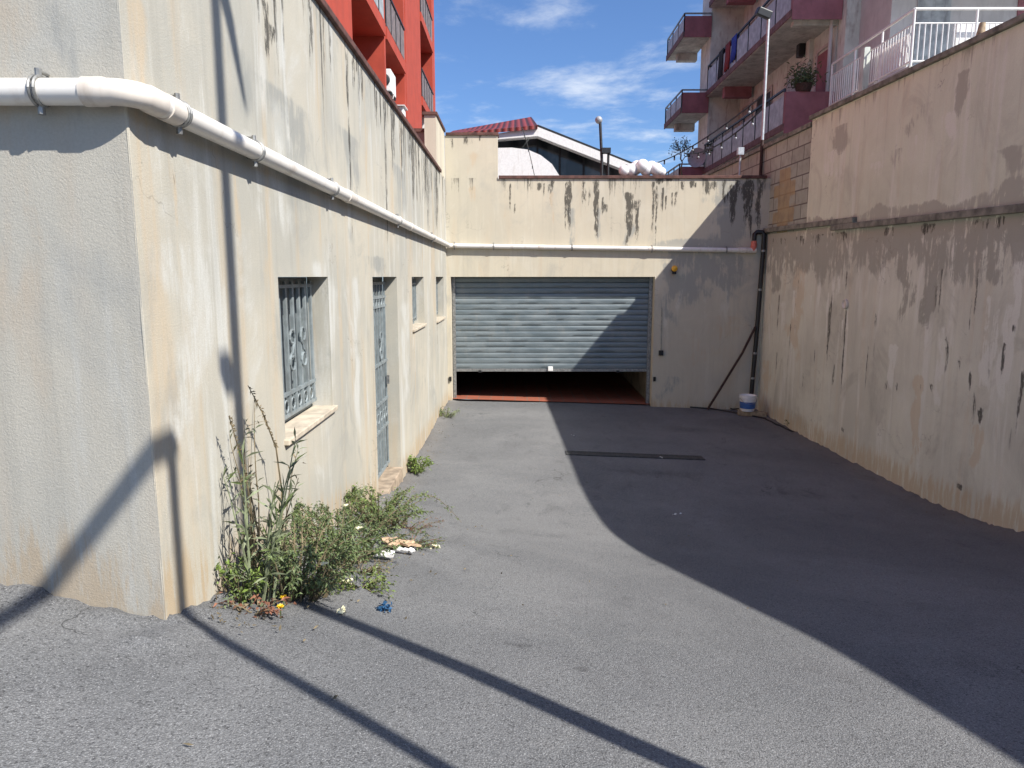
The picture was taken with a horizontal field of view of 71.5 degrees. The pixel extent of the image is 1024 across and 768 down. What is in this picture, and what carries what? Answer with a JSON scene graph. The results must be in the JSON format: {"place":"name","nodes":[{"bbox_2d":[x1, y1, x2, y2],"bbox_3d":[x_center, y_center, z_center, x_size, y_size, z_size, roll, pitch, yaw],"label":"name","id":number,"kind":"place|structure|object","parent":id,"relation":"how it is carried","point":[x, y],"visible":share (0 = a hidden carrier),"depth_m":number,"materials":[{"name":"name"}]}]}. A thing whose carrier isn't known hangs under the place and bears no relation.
{"place":"outdoors","nodes":[
{"label":"outdoors","id":0,"kind":"place"},
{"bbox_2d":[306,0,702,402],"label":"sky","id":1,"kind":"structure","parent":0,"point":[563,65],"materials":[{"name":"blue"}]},
{"bbox_2d":[0,399,1023,767],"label":"ground","id":2,"kind":"structure","parent":0,"point":[608,613],"depth_m":3.34,"materials":[{"name":"grey asphalt"}]},
{"bbox_2d":[0,0,447,619],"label":"plaster building","id":3,"kind":"structure","parent":2,"relation":"on","point":[162,304],"depth_m":3.01,"materials":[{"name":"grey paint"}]},
{"bbox_2d":[278,277,337,445],"bbox_3d":[-1.441,-0.208,4.678,0.277,0.980,1.160,0,9,0],"label":"window","id":4,"kind":"structure","parent":3,"relation":"in","point":[293,309],"depth_m":4.84,"materials":[{"name":"grey paint"}]},
{"bbox_2d":[0,67,738,253],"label":"drain pipe","id":5,"kind":"object","parent":3,"relation":"attached to","point":[39,91],"visible":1,"depth_m":2.73,"materials":[{"name":"white plastic"}]},
{"bbox_2d":[372,277,389,478],"bbox_3d":[-1.472,-0.021,7.608,0.110,2.223,1.396,0,9,0],"label":"door","id":6,"kind":"structure","parent":3,"relation":"in","point":[379,296],"depth_m":7.91,"materials":[{"name":"grey metal"}]},
{"bbox_2d":[413,128,424,144],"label":"terrace wall","id":7,"kind":"structure","parent":3,"relation":"on","point":[419,132],"depth_m":13.02,"materials":[{"name":"paint"}]},
{"bbox_2d":[412,277,426,331],"bbox_3d":[-1.418,-1.139,9.988,0.277,0.720,1.300,0,9,0],"label":"window","id":8,"kind":"structure","parent":3,"relation":"in","point":[416,326],"depth_m":10.36,"materials":[{"name":"grey paint"}]},
{"bbox_2d":[422,111,445,178],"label":"plaster pier","id":9,"kind":"structure","parent":3,"relation":"on","point":[434,129],"depth_m":12.27,"materials":[{"name":"beige paint"}]},
{"bbox_2d":[436,278,445,322],"bbox_3d":[-1.355,-1.527,12.872,0.177,0.757,1.360,0,9,0],"label":"window","id":10,"kind":"structure","parent":3,"relation":"in","point":[439,319],"depth_m":13.29,"materials":[{"name":"grey paint"}]},
{"bbox_2d":[215,552,268,603],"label":"weed","id":11,"kind":"object","parent":2,"relation":"on","point":[235,587],"visible":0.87,"depth_m":3.20,"materials":[{"name":"green plant"}]},
{"bbox_2d":[229,415,258,596],"bbox_3d":[-1.222,0.562,3.313,0.067,0.892,0.216,0,9,0],"label":"dry stalk","id":12,"kind":"object","parent":2,"relation":"on","point":[245,468],"visible":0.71,"depth_m":3.35,"materials":[{"name":"brown plant"}]},
{"bbox_2d":[213,591,295,617],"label":"dry weed","id":13,"kind":"object","parent":2,"relation":"on","point":[269,609],"visible":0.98,"depth_m":3.10,"materials":[{"name":"red plant"}]},
{"bbox_2d":[223,427,307,606],"bbox_3d":[-1.137,0.604,3.270,0.386,0.813,0.432,0,9,0],"label":"tall weed","id":14,"kind":"object","parent":2,"relation":"on","point":[266,573],"visible":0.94,"depth_m":3.24,"materials":[{"name":"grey plant"}]},
{"bbox_2d":[248,386,282,570],"bbox_3d":[-1.240,0.492,3.612,0.114,1.033,0.452,-2,9,-15],"label":"dry stalk","id":15,"kind":"object","parent":2,"relation":"on","point":[268,427],"visible":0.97,"depth_m":3.66,"materials":[{"name":"brown plant"}]},
{"bbox_2d":[229,401,306,592],"bbox_3d":[-1.164,0.553,3.554,0.336,0.907,0.433,0,9,0],"label":"tall weed","id":16,"kind":"object","parent":2,"relation":"on","point":[252,528],"visible":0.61,"depth_m":3.48,"materials":[{"name":"green plant"}]},
{"bbox_2d":[276,604,283,618],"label":"dandelion","id":17,"kind":"object","parent":2,"relation":"on","point":[280,606],"visible":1,"depth_m":3.09,"materials":[{"name":"yellow plant"}]},
{"bbox_2d":[223,504,400,608],"bbox_3d":[-0.944,0.858,3.535,0.783,0.427,0.976,0,9,0],"label":"bushy weed","id":18,"kind":"object","parent":2,"relation":"on","point":[299,583],"visible":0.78,"depth_m":3.43,"materials":[{"name":"green plant"}]},
{"bbox_2d":[336,605,345,613],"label":"fallen flower","id":19,"kind":"object","parent":2,"relation":"on","point":[343,609],"visible":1,"depth_m":3.29,"materials":[{"name":"beige plant"}]},
{"bbox_2d":[280,486,427,563],"bbox_3d":[-0.921,0.908,4.435,0.823,0.474,0.949,0,9,0],"label":"bushy weed","id":20,"kind":"object","parent":2,"relation":"on","point":[332,531],"visible":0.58,"depth_m":4.40,"materials":[{"name":"green plant"}]},
{"bbox_2d":[332,557,395,575],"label":"creeping weed","id":21,"kind":"object","parent":2,"relation":"on","point":[370,569],"visible":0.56,"depth_m":4.18,"materials":[{"name":"green plant"}]},
{"bbox_2d":[331,557,399,600],"bbox_3d":[-0.797,1.062,3.840,0.439,0.181,0.512,0,9,0],"label":"creeping weed","id":22,"kind":"object","parent":2,"relation":"on","point":[372,583],"visible":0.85,"depth_m":3.81,"materials":[{"name":"green plant"}]},
{"bbox_2d":[376,600,393,612],"bbox_3d":[-0.622,1.083,3.444,0.092,0.064,0.082,0,9,0],"label":"plastic wrapper","id":23,"kind":"object","parent":2,"relation":"on","point":[383,607],"visible":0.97,"depth_m":3.44,"materials":[{"name":"blue plastic"}]},
{"bbox_2d":[375,550,394,557],"bbox_3d":[-0.891,1.091,4.600,0.271,0.091,0.085,-2,9,-15],"label":"polystyrene scrap","id":24,"kind":"object","parent":2,"relation":"on","point":[391,555],"visible":0.28,"depth_m":4.60,"materials":[{"name":"white plastic"}]},
{"bbox_2d":[344,482,436,527],"bbox_3d":[-0.980,0.981,5.843,0.693,0.434,1.084,0,9,0],"label":"bushy weed","id":25,"kind":"object","parent":2,"relation":"on","point":[364,501],"visible":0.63,"depth_m":5.73,"materials":[{"name":"green plant"}]},
{"bbox_2d":[381,537,421,547],"bbox_3d":[-0.806,1.139,5.101,0.256,0.095,0.254,-5,10,-30],"label":"cardboard scrap","id":26,"kind":"object","parent":2,"relation":"on","point":[407,542],"visible":0.74,"depth_m":5.06,"materials":[{"name":"beige cardboard"}]},
{"bbox_2d":[397,546,414,552],"bbox_3d":[-0.728,1.141,4.898,0.122,0.046,0.070,0,9,0],"label":"paper scrap","id":27,"kind":"object","parent":2,"relation":"on","point":[410,549],"visible":0.92,"depth_m":4.88,"materials":[{"name":"white paper"}]},
{"bbox_2d":[380,525,444,551],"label":"creeping weed","id":28,"kind":"object","parent":2,"relation":"on","point":[425,542],"visible":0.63,"depth_m":5.21,"materials":[{"name":"green plant"}]},
{"bbox_2d":[390,514,442,530],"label":"creeping weed","id":29,"kind":"object","parent":2,"relation":"on","point":[425,526],"visible":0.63,"depth_m":5.87,"materials":[{"name":"green plant"}]},
{"bbox_2d":[407,454,434,474],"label":"weed","id":30,"kind":"object","parent":2,"relation":"on","point":[413,463],"visible":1,"depth_m":8.94,"materials":[{"name":"green plant"}]},
{"bbox_2d":[403,492,461,522],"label":"bramble","id":31,"kind":"object","parent":2,"relation":"on","point":[436,502],"visible":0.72,"depth_m":6.29,"materials":[{"name":"green plant"}]},
{"bbox_2d":[439,406,459,417],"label":"weed","id":32,"kind":"object","parent":2,"relation":"on","point":[447,414],"visible":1,"depth_m":12.76,"materials":[{"name":"green plant"}]},
{"bbox_2d":[183,404,992,744],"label":"dry leaf litter","id":33,"kind":"object","parent":2,"relation":"on","point":[443,540],"visible":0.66,"depth_m":3.56,"materials":[{"name":"brown plant"}]},
{"bbox_2d":[445,132,770,409],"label":"garage","id":34,"kind":"structure","parent":2,"relation":"on","point":[553,325],"depth_m":14.10,"materials":[{"name":"beige paint"}]},
{"bbox_2d":[619,165,628,174],"bbox_3d":[2.179,-4.151,13.826,0.210,0.213,0.207,0,9,0],"label":"balloon","id":35,"kind":"object","parent":34,"relation":"on","point":[623,169],"visible":0.92,"depth_m":13.75,"materials":[{"name":"white rubber"}]},
{"bbox_2d":[627,164,636,174],"bbox_3d":[2.326,-4.173,13.873,0.240,0.243,0.236,0,9,0],"label":"balloon","id":36,"kind":"object","parent":34,"relation":"on","point":[632,169],"visible":0.62,"depth_m":13.78,"materials":[{"name":"white rubber"}]},
{"bbox_2d":[641,163,650,174],"bbox_3d":[2.623,-4.183,13.870,0.260,0.263,0.256,0,9,0],"label":"balloon","id":37,"kind":"object","parent":34,"relation":"on","point":[647,171],"visible":0.51,"depth_m":13.78,"materials":[{"name":"white rubber"}]},
{"bbox_2d":[636,159,648,172],"bbox_3d":[2.533,-4.232,13.813,0.260,0.263,0.256,0,9,0],"label":"balloon","id":38,"kind":"object","parent":37,"relation":"on","point":[642,165],"visible":1,"depth_m":13.72,"materials":[{"name":"white rubber"}]},
{"bbox_2d":[651,163,662,174],"bbox_3d":[2.800,-4.170,13.821,0.250,0.253,0.246,0,9,0],"label":"balloon","id":39,"kind":"object","parent":34,"relation":"on","point":[656,168],"visible":0.95,"depth_m":13.73,"materials":[{"name":"white rubber"}]},
{"bbox_2d":[659,308,663,355],"bbox_3d":[2.982,-1.042,14.165,0.090,0.950,0.049,0,9,0],"label":"key switch","id":40,"kind":"object","parent":34,"relation":"attached to","point":[661,352],"visible":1,"depth_m":14.19,"materials":[{"name":"black plastic"}]},
{"bbox_2d":[671,265,677,273],"bbox_3d":[3.182,-2.237,13.935,0.120,0.170,0.144,0,9,0],"label":"warning light","id":41,"kind":"object","parent":34,"relation":"attached to","point":[674,268],"visible":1,"depth_m":13.89,"materials":[{"name":"orange plastic"}]},
{"bbox_2d":[738,230,765,393],"bbox_3d":[4.684,-1.384,14.050,0.526,3.252,0.164,0,9,0],"label":"downpipe","id":42,"kind":"object","parent":34,"relation":"attached to","point":[752,248],"visible":0.97,"depth_m":13.93,"materials":[{"name":"black plastic"}]},
{"bbox_2d":[565,450,704,459],"bbox_3d":[1.809,1.054,10.499,2.035,0.097,0.210,0,9,0],"label":"drain grate","id":43,"kind":"object","parent":2,"relation":"on","point":[632,455],"visible":1,"depth_m":10.48,"materials":[{"name":"grey metal"}]},
{"bbox_2d":[707,327,756,409],"bbox_3d":[4.359,-0.307,14.134,0.931,1.667,0.051,0,9,-2],"label":"leaning rod","id":44,"kind":"object","parent":2,"relation":"on","point":[732,369],"visible":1,"depth_m":14.12,"materials":[{"name":"metal"}]},
{"bbox_2d":[690,406,794,431],"bbox_3d":[4.510,0.636,13.620,0.551,0.124,2.391,-6,10,-35],"label":"hose","id":45,"kind":"object","parent":2,"relation":"on","point":[752,415],"visible":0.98,"depth_m":13.76,"materials":[{"name":"black plastic"}]},
{"bbox_2d":[738,409,766,416],"bbox_3d":[4.669,0.574,13.831,0.530,0.124,0.122,2,9,11],"label":"timber block","id":46,"kind":"object","parent":2,"relation":"on","point":[756,413],"depth_m":13.78,"materials":[{"name":"brown wood"}]},
{"bbox_2d":[739,394,756,411],"bbox_3d":[4.579,0.367,13.816,0.330,0.310,0.338,0,9,0],"label":"paint bucket","id":47,"kind":"object","parent":46,"relation":"on","point":[748,402],"visible":1,"depth_m":13.71,"materials":[{"name":"plastic"}]},
{"bbox_2d":[757,13,1023,531],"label":"retaining wall","id":48,"kind":"structure","parent":2,"relation":"on","point":[905,369],"depth_m":8.92,"materials":[{"name":"beige paint"}]},
{"bbox_2d":[842,299,848,308],"bbox_3d":[5.029,-1.208,10.737,0.040,0.150,0.150,0,9,0],"label":"vent cap","id":49,"kind":"object","parent":48,"relation":"attached to","point":[845,303],"visible":1,"depth_m":10.71,"materials":[{"name":"beige plastic"}]},
{"bbox_2d":[522,128,534,174],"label":"string lights","id":50,"kind":"object","parent":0,"point":[528,151],"visible":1,"depth_m":35.97,"materials":[{"name":"grey paint"}]},
{"bbox_2d":[452,117,639,178],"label":"glazed hall","id":51,"kind":"structure","parent":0,"point":[552,152],"depth_m":37.36,"materials":[{"name":"grey metal"}]},
{"bbox_2d":[664,0,842,174],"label":"apartment building","id":52,"kind":"structure","parent":0,"point":[800,29],"depth_m":23.75,"materials":[{"name":"pink paint"}]},
{"bbox_2d":[687,148,705,166],"bbox_3d":[7.207,-8.735,27.508,0.740,0.740,0.355,6,10,35],"label":"satellite dish","id":53,"kind":"object","parent":52,"relation":"attached to","point":[694,161],"visible":0.81,"depth_m":27.41,"materials":[{"name":"grey paint"}]},
{"bbox_2d":[702,138,719,155],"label":"potted plant","id":54,"kind":"object","parent":52,"relation":"on","point":[709,147],"visible":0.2,"depth_m":26.53,"materials":[{"name":"green plant"}]},
{"bbox_2d":[717,48,724,79],"bbox_3d":[7.462,-11.320,25.287,0.161,1.031,0.560,0,9,0],"label":"laundry","id":55,"kind":"object","parent":52,"relation":"hanging from","point":[720,64],"visible":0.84,"depth_m":25.28,"materials":[{"name":"black fabric"}]},
{"bbox_2d":[724,40,731,72],"bbox_3d":[7.458,-11.250,24.483,0.161,0.931,0.560,0,9,0],"label":"laundry","id":56,"kind":"object","parent":52,"relation":"hanging from","point":[727,54],"visible":0.87,"depth_m":24.47,"materials":[{"name":"red fabric"}]},
{"bbox_2d":[730,33,739,63],"bbox_3d":[7.455,-11.193,23.770,0.161,0.831,0.560,0,9,0],"label":"laundry","id":57,"kind":"object","parent":52,"relation":"hanging from","point":[733,48],"visible":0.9,"depth_m":23.77,"materials":[{"name":"blue fabric"}]},
{"bbox_2d":[741,99,752,123],"bbox_3d":[8.715,-9.270,26.476,0.049,2.260,1.160,0,9,0],"label":"door","id":58,"kind":"structure","parent":52,"relation":"in","point":[745,112],"depth_m":26.42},
{"bbox_2d":[756,85,771,111],"bbox_3d":[8.707,-9.001,24.696,0.049,2.260,1.560,0,9,0],"label":"door","id":59,"kind":"structure","parent":52,"relation":"in","point":[769,94],"depth_m":24.32,"materials":[{"name":"grey metal"}]},
{"bbox_2d":[785,61,804,91],"bbox_3d":[8.695,-8.584,21.928,0.049,2.260,1.560,0,9,0],"label":"door","id":60,"kind":"structure","parent":52,"relation":"in","point":[786,80],"depth_m":22.19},
{"bbox_2d":[784,55,827,91],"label":"potted plant","id":61,"kind":"object","parent":52,"relation":"on","point":[804,82],"visible":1,"depth_m":19.07,"materials":[{"name":"green plant"}]},
{"bbox_2d":[814,43,827,90],"bbox_3d":[8.686,-8.286,19.950,0.049,2.260,0.960,0,9,0],"label":"door","id":62,"kind":"structure","parent":52,"relation":"in","point":[820,86],"depth_m":19.95,"materials":[{"name":"pink paint"}]},
{"bbox_2d":[829,0,1023,105],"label":"terrace house","id":63,"kind":"structure","parent":0,"point":[878,41],"depth_m":17.03,"materials":[{"name":"white paint"}]},
{"bbox_2d":[912,0,951,65],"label":"door","id":64,"kind":"structure","parent":63,"relation":"in","point":[922,16],"depth_m":17.05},
{"bbox_2d":[1017,0,1023,15],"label":"door","id":65,"kind":"structure","parent":63,"relation":"in","point":[1020,2],"depth_m":16.96,"materials":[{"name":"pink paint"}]},
{"bbox_2d":[976,22,985,34],"bbox_3d":[8.164,-5.110,12.543,0.143,2.367,0.150,0,9,0],"label":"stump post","id":66,"kind":"object","parent":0,"point":[981,28],"visible":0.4,"depth_m":12.34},
{"bbox_3d":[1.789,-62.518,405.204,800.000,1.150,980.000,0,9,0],"label":"terrace ground","id":67,"kind":"structure","parent":0,"visible":0},
{"bbox_2d":[325,0,434,127],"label":"red apartment block","id":68,"kind":"structure","parent":67,"relation":"on","point":[396,37],"depth_m":22.53,"materials":[{"name":"paint"}]},
{"bbox_2d":[386,69,395,100],"bbox_3d":[-3.556,-8.074,20.501,0.424,1.706,0.881,0,9,0],"label":"air conditioner","id":69,"kind":"object","parent":68,"relation":"attached to","point":[391,82],"visible":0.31,"depth_m":20.11,"materials":[{"name":"white paint"}]},
{"bbox_2d":[398,105,407,116],"bbox_3d":[-3.557,-8.427,22.705,0.380,0.775,0.700,0,9,0],"label":"boiler","id":70,"kind":"object","parent":68,"relation":"attached to","point":[403,109],"visible":0.29,"depth_m":22.47,"materials":[{"name":"white paint"}]},
{"bbox_2d":[595,116,610,174],"bbox_3d":[2.204,-5.003,17.440,0.385,2.996,0.200,0,9,0],"label":"globe lamp","id":71,"kind":"object","parent":67,"relation":"on","point":[598,120],"visible":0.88,"depth_m":17.28,"materials":[{"name":"grey metal"}]},
{"bbox_2d":[668,136,693,174],"bbox_3d":[5.887,-6.654,24.987,0.884,4.010,0.731,8,12,43],"label":"bare tree","id":72,"kind":"object","parent":67,"relation":"on","point":[678,148],"visible":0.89,"depth_m":24.82,"materials":[{"name":"brown plant"}]},
{"bbox_2d":[736,147,743,174],"bbox_3d":[4.791,-4.051,15.043,0.120,1.827,0.120,0,9,0],"label":"conduit post","id":73,"kind":"object","parent":67,"relation":"on","point":[740,151],"visible":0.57,"depth_m":14.92,"materials":[{"name":"grey metal"}]},
{"bbox_2d":[703,122,811,233],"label":"block wall","id":74,"kind":"structure","parent":67,"relation":"on","point":[786,163],"depth_m":13.09,"materials":[{"name":"grey concrete"}]},
{"bbox_2d":[754,6,772,174],"bbox_3d":[4.820,-5.120,13.928,0.306,4.274,0.193,0,9,0],"label":"floodlight pole","id":75,"kind":"object","parent":67,"relation":"on","point":[763,12],"visible":0.86,"depth_m":13.83,"materials":[{"name":"metal"}]},
{"bbox_2d":[656,95,762,164],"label":"string lights","id":76,"kind":"object","parent":75,"relation":"hanging from","point":[749,112],"visible":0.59,"depth_m":17.11,"materials":[{"name":"grey paint"}]},
{"bbox_2d":[684,108,761,158],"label":"string lights","id":77,"kind":"object","parent":75,"relation":"hanging from","point":[744,125],"visible":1,"depth_m":16.26,"materials":[{"name":"grey paint"}]}
]}

